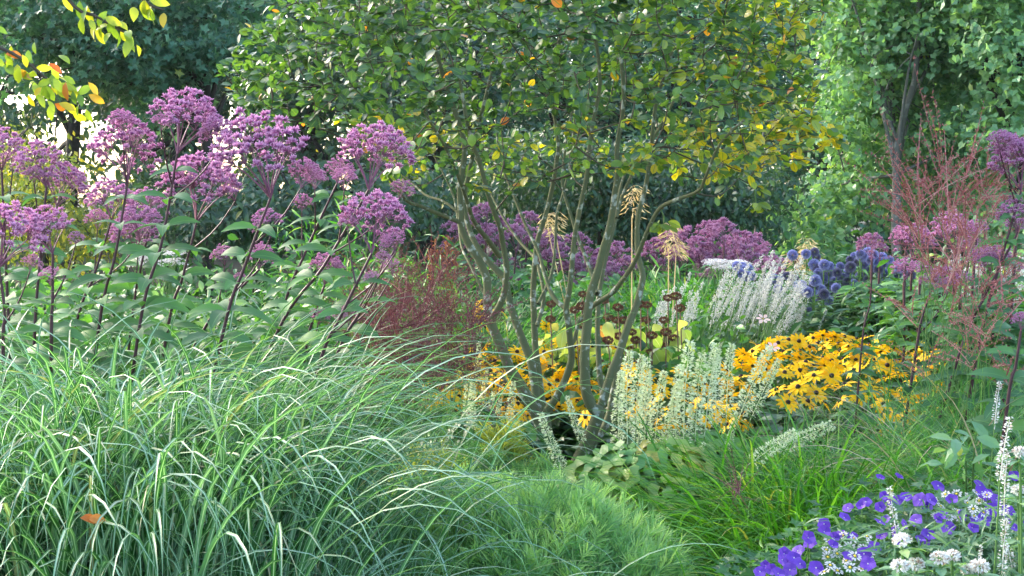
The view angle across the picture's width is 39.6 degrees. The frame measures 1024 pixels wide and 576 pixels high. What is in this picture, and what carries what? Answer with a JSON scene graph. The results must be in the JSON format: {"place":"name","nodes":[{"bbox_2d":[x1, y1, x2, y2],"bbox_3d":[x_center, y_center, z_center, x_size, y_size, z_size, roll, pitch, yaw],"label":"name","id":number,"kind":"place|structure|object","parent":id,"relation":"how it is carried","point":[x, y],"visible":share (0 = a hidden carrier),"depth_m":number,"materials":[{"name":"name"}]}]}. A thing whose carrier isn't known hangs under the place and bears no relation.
{"place":"outdoors","nodes":[
{"label":"outdoors","id":0,"kind":"place"},
{"bbox_2d":[0,26,104,121],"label":"overhanging branch","id":1,"kind":"object","parent":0,"point":[67,89],"visible":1,"depth_m":2.58,"materials":[{"name":"yellow plant"}]},
{"bbox_2d":[62,0,140,56],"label":"overhanging branch","id":2,"kind":"object","parent":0,"point":[111,23],"visible":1,"depth_m":2.57,"materials":[{"name":"yellow plant"}]},
{"bbox_2d":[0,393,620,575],"bbox_3d":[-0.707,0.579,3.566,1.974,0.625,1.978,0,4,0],"label":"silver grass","id":3,"kind":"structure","parent":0,"point":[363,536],"depth_m":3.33,"materials":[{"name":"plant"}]},
{"bbox_2d":[0,281,752,575],"bbox_3d":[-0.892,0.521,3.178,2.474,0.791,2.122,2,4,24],"label":"silver grass","id":4,"kind":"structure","parent":0,"point":[209,536],"depth_m":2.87,"materials":[{"name":"plant"}]},
{"bbox_2d":[0,1,927,199],"label":"sky","id":5,"kind":"structure","parent":0,"point":[61,133],"materials":[{"name":"white"}]},
{"bbox_2d":[0,200,1023,493],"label":"ground","id":6,"kind":"structure","parent":0,"point":[288,270],"depth_m":23.35,"materials":[{"name":"soil"}]},
{"bbox_2d":[0,200,48,422],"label":"joe pye weed","id":7,"kind":"object","parent":6,"relation":"on","point":[36,226],"visible":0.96,"depth_m":3.79,"materials":[{"name":"green plant"}]},
{"bbox_2d":[0,125,50,369],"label":"joe pye weed","id":8,"kind":"object","parent":6,"relation":"on","point":[27,292],"visible":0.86,"depth_m":4.29,"materials":[{"name":"green plant"}]},
{"bbox_2d":[0,139,91,427],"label":"joe pye weed","id":9,"kind":"object","parent":6,"relation":"on","point":[51,173],"visible":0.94,"depth_m":4.20,"materials":[{"name":"green plant"}]},
{"bbox_2d":[5,204,98,413],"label":"joe pye weed","id":10,"kind":"object","parent":6,"relation":"on","point":[61,273],"visible":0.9,"depth_m":3.90,"materials":[{"name":"green plant"}]},
{"bbox_2d":[0,3,109,286],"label":"dark tree","id":11,"kind":"object","parent":6,"relation":"on","point":[13,118],"visible":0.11,"depth_m":18.75,"materials":[{"name":"green plant"}]},
{"bbox_2d":[0,117,166,336],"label":"golden shrub","id":12,"kind":"object","parent":6,"relation":"on","point":[23,184],"visible":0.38,"depth_m":9.81,"materials":[{"name":"green plant"}]},
{"bbox_2d":[0,61,186,269],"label":"dark tree","id":13,"kind":"object","parent":6,"relation":"on","point":[70,128],"visible":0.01,"depth_m":21.78,"materials":[{"name":"green plant"}]},
{"bbox_2d":[36,176,163,409],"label":"joe pye weed","id":14,"kind":"object","parent":6,"relation":"on","point":[98,288],"visible":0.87,"depth_m":4.68,"materials":[{"name":"green plant"}]},
{"bbox_2d":[45,108,164,430],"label":"joe pye weed","id":15,"kind":"object","parent":6,"relation":"on","point":[121,133],"visible":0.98,"depth_m":4.09,"materials":[{"name":"green plant"}]},
{"bbox_2d":[88,186,172,394],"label":"joe pye weed","id":16,"kind":"object","parent":6,"relation":"on","point":[122,286],"visible":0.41,"depth_m":4.78,"materials":[{"name":"green plant"}]},
{"bbox_2d":[0,256,281,411],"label":"bushy perennial","id":17,"kind":"object","parent":6,"relation":"on","point":[57,283],"visible":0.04,"depth_m":6.08,"materials":[{"name":"green plant"}]},
{"bbox_2d":[0,0,284,300],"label":"maple tree","id":18,"kind":"object","parent":6,"relation":"on","point":[190,43],"visible":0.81,"depth_m":10.27,"materials":[{"name":"green plant"}]},
{"bbox_2d":[73,86,236,415],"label":"joe pye weed","id":19,"kind":"object","parent":6,"relation":"on","point":[145,281],"visible":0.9,"depth_m":3.98,"materials":[{"name":"green plant"}]},
{"bbox_2d":[48,2,307,276],"bbox_3d":[-4.657,-2.515,19.804,4.080,4.727,4.185,0,4,0],"label":"dark tree","id":20,"kind":"object","parent":6,"relation":"on","point":[169,143],"visible":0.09,"depth_m":19.67,"materials":[{"name":"green plant"}]},
{"bbox_2d":[133,150,242,419],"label":"joe pye weed","id":21,"kind":"object","parent":6,"relation":"on","point":[224,189],"visible":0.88,"depth_m":4.28,"materials":[{"name":"green plant"}]},
{"bbox_2d":[0,210,434,369],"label":"bushy perennial","id":22,"kind":"object","parent":6,"relation":"on","point":[197,278],"visible":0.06,"depth_m":8.88,"materials":[{"name":"green plant"}]},
{"bbox_2d":[30,256,406,449],"bbox_3d":[-1.385,0.346,6.247,1.977,1.042,2.057,3,5,43],"label":"bushy perennial","id":23,"kind":"object","parent":6,"relation":"on","point":[209,282],"visible":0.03,"depth_m":6.23,"materials":[{"name":"green plant"}]},
{"bbox_2d":[165,106,324,444],"bbox_3d":[-0.788,0.186,3.916,0.540,1.365,0.368,0,4,0],"label":"joe pye weed","id":24,"kind":"object","parent":6,"relation":"on","point":[217,314],"visible":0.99,"depth_m":3.88,"materials":[{"name":"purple plant"}]},
{"bbox_2d":[0,502,491,575],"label":"silver grass","id":25,"kind":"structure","parent":6,"relation":"on","point":[293,570],"depth_m":2.96,"materials":[{"name":"plant"}]},
{"bbox_2d":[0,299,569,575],"bbox_3d":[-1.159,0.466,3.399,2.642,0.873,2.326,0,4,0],"label":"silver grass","id":26,"kind":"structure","parent":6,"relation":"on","point":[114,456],"depth_m":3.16,"materials":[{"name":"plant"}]},
{"bbox_2d":[94,145,478,298],"bbox_3d":[-1.491,-0.237,9.684,2.540,1.464,1.671,0,4,0],"label":"leafy shrub","id":27,"kind":"object","parent":6,"relation":"on","point":[254,200],"visible":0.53,"depth_m":9.33,"materials":[{"name":"green plant"}]},
{"bbox_2d":[241,155,356,410],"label":"joe pye weed","id":28,"kind":"object","parent":6,"relation":"on","point":[294,290],"visible":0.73,"depth_m":4.59,"materials":[{"name":"green plant"}]},
{"bbox_2d":[191,0,415,271],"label":"dark tree","id":29,"kind":"object","parent":6,"relation":"on","point":[308,151],"visible":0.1,"depth_m":20.45,"materials":[{"name":"green plant"}]},
{"bbox_2d":[258,252,357,469],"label":"joe pye weed","id":30,"kind":"object","parent":6,"relation":"on","point":[333,294],"visible":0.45,"depth_m":4.41,"materials":[{"name":"green plant"}]},
{"bbox_2d":[225,120,416,423],"bbox_3d":[-0.677,0.176,4.209,0.796,1.350,0.367,0,4,0],"label":"joe pye weed","id":31,"kind":"object","parent":6,"relation":"on","point":[325,275],"visible":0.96,"depth_m":4.20,"materials":[{"name":"green plant"}]},
{"bbox_2d":[155,251,491,461],"bbox_3d":[-0.815,0.315,6.440,1.621,0.967,1.794,0,4,0],"label":"bushy perennial","id":32,"kind":"object","parent":6,"relation":"on","point":[289,278],"visible":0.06,"depth_m":6.27,"materials":[{"name":"green plant"}]},
{"bbox_2d":[219,198,445,361],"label":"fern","id":33,"kind":"object","parent":6,"relation":"on","point":[320,281],"visible":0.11,"depth_m":8.15,"materials":[{"name":"green plant"}]},
{"bbox_2d":[264,188,414,477],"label":"joe pye weed","id":34,"kind":"object","parent":6,"relation":"on","point":[382,214],"visible":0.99,"depth_m":3.91,"materials":[{"name":"green plant"}]},
{"bbox_2d":[279,226,405,474],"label":"joe pye weed","id":35,"kind":"object","parent":6,"relation":"on","point":[354,326],"visible":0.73,"depth_m":4.20,"materials":[{"name":"green plant"}]},
{"bbox_2d":[250,229,549,445],"bbox_3d":[-0.558,0.245,7.032,1.537,1.094,1.573,0,4,0],"label":"bushy perennial","id":36,"kind":"object","parent":6,"relation":"on","point":[459,257],"visible":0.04,"depth_m":6.94,"materials":[{"name":"green plant"}]},
{"bbox_2d":[314,249,521,496],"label":"plume grass","id":37,"kind":"object","parent":6,"relation":"on","point":[403,305],"depth_m":4.86,"materials":[{"name":"plant"}]},
{"bbox_2d":[336,472,511,575],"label":"thread leaf mound","id":38,"kind":"object","parent":6,"relation":"on","point":[432,528],"visible":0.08,"depth_m":3.70,"materials":[{"name":"green plant"}]},
{"bbox_2d":[330,226,529,455],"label":"plume grass","id":39,"kind":"object","parent":6,"relation":"on","point":[432,268],"depth_m":5.72,"materials":[{"name":"plant"}]},
{"bbox_2d":[280,0,588,278],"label":"dark tree","id":40,"kind":"object","parent":6,"relation":"on","point":[391,92],"visible":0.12,"depth_m":18.45,"materials":[{"name":"green plant"}]},
{"bbox_2d":[337,259,578,498],"bbox_3d":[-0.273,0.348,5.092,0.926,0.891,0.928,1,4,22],"label":"plume grass","id":41,"kind":"object","parent":6,"relation":"on","point":[473,320],"depth_m":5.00,"materials":[{"name":"red plant"}]},
{"bbox_2d":[418,342,534,448],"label":"yellow daisy clump","id":42,"kind":"object","parent":6,"relation":"on","point":[517,404],"visible":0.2,"depth_m":6.25,"materials":[{"name":"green plant"}]},
{"bbox_2d":[406,342,562,469],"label":"coral bells","id":43,"kind":"object","parent":6,"relation":"on","point":[542,443],"visible":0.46,"depth_m":5.33,"materials":[{"name":"green plant"}]},
{"bbox_2d":[430,202,556,323],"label":"joe pye clump","id":44,"kind":"object","parent":6,"relation":"on","point":[489,229],"visible":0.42,"depth_m":8.88,"materials":[{"name":"purple plant"}]},
{"bbox_2d":[0,1,1023,258],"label":"distant wood","id":45,"kind":"object","parent":6,"relation":"on","point":[114,147],"depth_m":26.92,"materials":[{"name":"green plant"}]},
{"bbox_2d":[422,259,639,374],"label":"bushy perennial","id":46,"kind":"object","parent":6,"relation":"on","point":[525,295],"visible":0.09,"depth_m":7.96,"materials":[{"name":"green plant"}]},
{"bbox_2d":[214,0,848,467],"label":"multi stem tree","id":47,"kind":"object","parent":6,"relation":"on","point":[628,38],"visible":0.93,"depth_m":5.30,"materials":[{"name":"green plant"}]},
{"bbox_2d":[391,462,699,575],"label":"thread leaf mound","id":48,"kind":"object","parent":6,"relation":"on","point":[598,515],"visible":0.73,"depth_m":3.51,"materials":[{"name":"green plant"}]},
{"bbox_2d":[493,345,620,458],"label":"yellow daisy clump","id":49,"kind":"object","parent":6,"relation":"on","point":[557,424],"visible":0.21,"depth_m":6.30,"materials":[{"name":"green plant"}]},
{"bbox_2d":[538,291,605,383],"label":"whorled seedhead plant","id":50,"kind":"object","parent":6,"relation":"on","point":[561,339],"visible":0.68,"depth_m":6.58,"materials":[{"name":"yellow plant"}]},
{"bbox_2d":[442,0,702,272],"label":"dark tree","id":51,"kind":"object","parent":6,"relation":"on","point":[548,117],"visible":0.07,"depth_m":20.32,"materials":[{"name":"green plant"}]},
{"bbox_2d":[529,230,637,321],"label":"joe pye clump","id":52,"kind":"object","parent":6,"relation":"on","point":[580,265],"visible":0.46,"depth_m":9.01,"materials":[{"name":"purple plant"}]},
{"bbox_2d":[451,259,756,381],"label":"bushy perennial","id":53,"kind":"object","parent":6,"relation":"on","point":[614,299],"visible":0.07,"depth_m":7.50,"materials":[{"name":"green plant"}]},
{"bbox_2d":[593,299,648,391],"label":"whorled seedhead plant","id":54,"kind":"object","parent":6,"relation":"on","point":[612,335],"visible":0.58,"depth_m":6.58,"materials":[{"name":"yellow plant"}]},
{"bbox_2d":[587,512,685,575],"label":"thread leaf mound","id":55,"kind":"object","parent":6,"relation":"on","point":[647,559],"visible":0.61,"depth_m":3.48,"materials":[{"name":"green plant"}]},
{"bbox_2d":[437,113,836,267],"bbox_3d":[1.027,-0.606,12.474,3.502,1.843,1.979,0,4,0],"label":"dark shrub","id":56,"kind":"object","parent":6,"relation":"on","point":[597,202],"visible":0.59,"depth_m":12.14,"materials":[{"name":"green plant"}]},
{"bbox_2d":[610,349,667,456],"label":"coral bells","id":57,"kind":"object","parent":6,"relation":"on","point":[640,400],"visible":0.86,"depth_m":4.71,"materials":[{"name":"beige plant"}]},
{"bbox_2d":[555,437,736,533],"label":"leafy plant","id":58,"kind":"object","parent":6,"relation":"on","point":[577,465],"visible":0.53,"depth_m":4.39,"materials":[{"name":"green plant"}]},
{"bbox_2d":[629,291,695,378],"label":"whorled seedhead plant","id":59,"kind":"object","parent":6,"relation":"on","point":[678,337],"visible":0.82,"depth_m":6.68,"materials":[{"name":"yellow plant"}]},
{"bbox_2d":[530,0,829,274],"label":"dark tree","id":60,"kind":"object","parent":6,"relation":"on","point":[685,104],"visible":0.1,"depth_m":19.35,"materials":[{"name":"green plant"}]},
{"bbox_2d":[634,219,725,328],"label":"joe pye clump","id":61,"kind":"object","parent":6,"relation":"on","point":[693,251],"visible":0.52,"depth_m":9.57,"materials":[{"name":"purple plant"}]},
{"bbox_2d":[599,361,771,445],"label":"bells","id":62,"kind":"object","parent":6,"relation":"on","point":[607,439],"visible":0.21,"depth_m":5.88,"materials":[{"name":"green plant"}]},
{"bbox_2d":[549,339,832,456],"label":"bushy perennial","id":63,"kind":"object","parent":6,"relation":"on","point":[670,364],"visible":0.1,"depth_m":6.26,"materials":[{"name":"green plant"}]},
{"bbox_2d":[612,253,785,344],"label":"bushy perennial","id":64,"kind":"object","parent":6,"relation":"on","point":[694,280],"visible":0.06,"depth_m":8.68,"materials":[{"name":"green plant"}]},
{"bbox_2d":[634,339,767,494],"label":"coral bells","id":65,"kind":"object","parent":6,"relation":"on","point":[678,391],"visible":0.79,"depth_m":4.62,"materials":[{"name":"beige plant"}]},
{"bbox_2d":[426,217,989,319],"bbox_3d":[1.923,0.112,12.030,5.775,1.430,3.431,0,4,0],"label":"bushy perennial","id":66,"kind":"object","parent":6,"relation":"on","point":[789,245],"visible":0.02,"depth_m":11.95,"materials":[{"name":"green plant"}]},
{"bbox_2d":[700,262,752,363],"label":"white spike plant","id":67,"kind":"object","parent":6,"relation":"on","point":[727,300],"visible":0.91,"depth_m":7.28,"materials":[{"name":"white plant"}]},
{"bbox_2d":[662,342,796,473],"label":"coral bells","id":68,"kind":"object","parent":6,"relation":"on","point":[733,437],"visible":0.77,"depth_m":4.87,"materials":[{"name":"beige plant"}]},
{"bbox_2d":[693,216,774,311],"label":"joe pye clump","id":69,"kind":"object","parent":6,"relation":"on","point":[739,249],"visible":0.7,"depth_m":9.29,"materials":[{"name":"purple plant"}]},
{"bbox_2d":[573,312,914,409],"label":"bushy perennial","id":70,"kind":"object","parent":6,"relation":"on","point":[708,340],"visible":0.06,"depth_m":6.78,"materials":[{"name":"green plant"}]},
{"bbox_2d":[491,378,1023,575],"bbox_3d":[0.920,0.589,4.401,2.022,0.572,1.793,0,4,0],"label":"weeping grass","id":71,"kind":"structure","parent":6,"relation":"on","point":[773,468],"depth_m":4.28,"materials":[{"name":"green plant"}]},
{"bbox_2d":[726,250,788,362],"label":"white spike plant","id":72,"kind":"object","parent":6,"relation":"on","point":[762,302],"visible":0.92,"depth_m":7.25,"materials":[{"name":"white plant"}]},
{"bbox_2d":[687,530,855,575],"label":"cranesbill","id":73,"kind":"object","parent":6,"relation":"on","point":[787,559],"visible":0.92,"depth_m":3.10,"materials":[{"name":"purple plant"}]},
{"bbox_2d":[759,256,827,365],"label":"white spike plant","id":74,"kind":"object","parent":6,"relation":"on","point":[794,300],"visible":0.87,"depth_m":7.04,"materials":[{"name":"white plant"}]},
{"bbox_2d":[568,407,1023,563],"bbox_3d":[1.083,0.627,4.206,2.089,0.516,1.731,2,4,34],"label":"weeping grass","id":75,"kind":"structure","parent":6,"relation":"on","point":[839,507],"depth_m":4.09,"materials":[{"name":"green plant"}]},
{"bbox_2d":[757,247,856,344],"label":"globe thistle","id":76,"kind":"object","parent":6,"relation":"on","point":[825,270],"visible":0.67,"depth_m":7.74,"materials":[{"name":"blue plant"}]},
{"bbox_2d":[750,275,883,360],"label":"globe thistle","id":77,"kind":"object","parent":6,"relation":"on","point":[817,291],"visible":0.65,"depth_m":7.25,"materials":[{"name":"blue plant"}]},
{"bbox_2d":[695,0,949,269],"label":"dark tree","id":78,"kind":"object","parent":6,"relation":"on","point":[819,160],"visible":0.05,"depth_m":20.42,"materials":[{"name":"green plant"}]},
{"bbox_2d":[714,329,934,445],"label":"yellow daisy clump","id":79,"kind":"object","parent":6,"relation":"on","point":[797,341],"visible":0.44,"depth_m":6.29,"materials":[{"name":"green plant"}]},
{"bbox_2d":[722,356,928,467],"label":"yellow daisy clump","id":80,"kind":"object","parent":6,"relation":"on","point":[824,373],"visible":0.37,"depth_m":5.66,"materials":[{"name":"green plant"}]},
{"bbox_2d":[828,256,882,461],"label":"joe pye weed","id":81,"kind":"object","parent":6,"relation":"on","point":[865,349],"visible":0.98,"depth_m":4.92,"materials":[{"name":"green plant"}]},
{"bbox_2d":[691,149,1023,494],"bbox_3d":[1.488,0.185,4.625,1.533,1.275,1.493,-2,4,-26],"label":"plume grass","id":82,"kind":"object","parent":6,"relation":"on","point":[954,269],"depth_m":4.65,"materials":[{"name":"red plant"}]},
{"bbox_2d":[755,471,967,575],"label":"cranesbill","id":83,"kind":"object","parent":6,"relation":"on","point":[868,563],"visible":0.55,"depth_m":3.39,"materials":[{"name":"purple plant"}]},
{"bbox_2d":[807,247,931,344],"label":"globe thistle","id":84,"kind":"object","parent":6,"relation":"on","point":[854,258],"visible":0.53,"depth_m":7.63,"materials":[{"name":"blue plant"}]},
{"bbox_2d":[829,232,909,340],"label":"joe pye clump","id":85,"kind":"object","parent":6,"relation":"on","point":[867,237],"visible":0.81,"depth_m":7.33,"materials":[{"name":"green plant"}]},
{"bbox_2d":[743,473,1023,575],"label":"ferny plant","id":86,"kind":"object","parent":6,"relation":"on","point":[947,545],"visible":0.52,"depth_m":3.19,"materials":[{"name":"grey plant"}]},
{"bbox_2d":[765,0,1023,280],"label":"fresh green tree","id":87,"kind":"object","parent":6,"relation":"on","point":[880,44],"visible":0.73,"depth_m":12.44,"materials":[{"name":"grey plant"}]},
{"bbox_2d":[772,257,1023,436],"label":"bushy perennial","id":88,"kind":"object","parent":6,"relation":"on","point":[795,327],"visible":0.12,"depth_m":6.99,"materials":[{"name":"green plant"}]},
{"bbox_2d":[875,272,954,452],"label":"joe pye weed","id":89,"kind":"object","parent":6,"relation":"on","point":[907,388],"visible":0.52,"depth_m":5.12,"materials":[{"name":"green plant"}]},
{"bbox_2d":[837,471,1023,575],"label":"cranesbill","id":90,"kind":"object","parent":6,"relation":"on","point":[930,500],"visible":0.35,"depth_m":3.50,"materials":[{"name":"purple plant"}]},
{"bbox_2d":[849,209,1018,398],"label":"joe pye clump","id":91,"kind":"object","parent":6,"relation":"on","point":[904,294],"visible":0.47,"depth_m":6.20,"materials":[{"name":"green plant"}]},
{"bbox_2d":[877,532,998,575],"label":"white mint plant","id":92,"kind":"object","parent":6,"relation":"on","point":[939,565],"visible":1,"depth_m":2.75,"materials":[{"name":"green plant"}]},
{"bbox_2d":[911,0,1023,274],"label":"fresh green tree","id":93,"kind":"object","parent":6,"relation":"on","point":[998,63],"visible":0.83,"depth_m":11.58,"materials":[{"name":"green plant"}]},
{"bbox_2d":[912,218,1023,466],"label":"joe pye clump","id":94,"kind":"object","parent":6,"relation":"on","point":[1013,331],"visible":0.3,"depth_m":5.33,"materials":[{"name":"green plant"}]},
{"bbox_2d":[914,129,1023,465],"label":"joe pye weed","id":95,"kind":"object","parent":6,"relation":"on","point":[1001,150],"visible":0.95,"depth_m":4.69,"materials":[{"name":"green plant"}]},
{"bbox_2d":[914,194,1023,466],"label":"joe pye weed","id":96,"kind":"object","parent":6,"relation":"on","point":[926,402],"visible":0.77,"depth_m":4.71,"materials":[{"name":"green plant"}]},
{"bbox_2d":[917,421,1023,551],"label":"leafy plant","id":97,"kind":"object","parent":6,"relation":"on","point":[955,451],"visible":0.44,"depth_m":3.73,"materials":[{"name":"green plant"}]},
{"bbox_2d":[947,311,1023,502],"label":"joe pye weed","id":98,"kind":"object","parent":6,"relation":"on","point":[985,419],"visible":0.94,"depth_m":4.22,"materials":[{"name":"green plant"}]},
{"bbox_2d":[993,416,1015,575],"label":"white wand","id":99,"kind":"object","parent":6,"relation":"on","point":[1004,519],"visible":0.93,"depth_m":3.00,"materials":[{"name":"white plant"}]},
{"bbox_2d":[996,445,1023,575],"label":"white mint plant","id":100,"kind":"object","parent":6,"relation":"on","point":[1018,451],"visible":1,"depth_m":3.00,"materials":[{"name":"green plant"}]},
{"bbox_2d":[373,281,671,384],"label":"green grass","id":101,"kind":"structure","parent":0,"point":[528,334],"depth_m":7.24,"materials":[{"name":"green plant"}]},
{"bbox_2d":[498,254,857,354],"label":"upright grass","id":102,"kind":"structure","parent":0,"point":[671,305],"depth_m":8.12,"materials":[{"name":"green plant"}]},
{"bbox_2d":[548,509,989,575],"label":"weeping grass","id":103,"kind":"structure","parent":0,"point":[703,572],"depth_m":3.62,"materials":[{"name":"green plant"}]},
{"bbox_2d":[712,55,1023,468],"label":"plume grass","id":104,"kind":"object","parent":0,"point":[947,194],"depth_m":4.94,"materials":[{"name":"red plant"}]},
{"bbox_2d":[719,378,1023,533],"bbox_3d":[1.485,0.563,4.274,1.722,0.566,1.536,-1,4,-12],"label":"fine grass","id":105,"kind":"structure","parent":0,"point":[963,490],"depth_m":4.26,"materials":[{"name":"green plant"}]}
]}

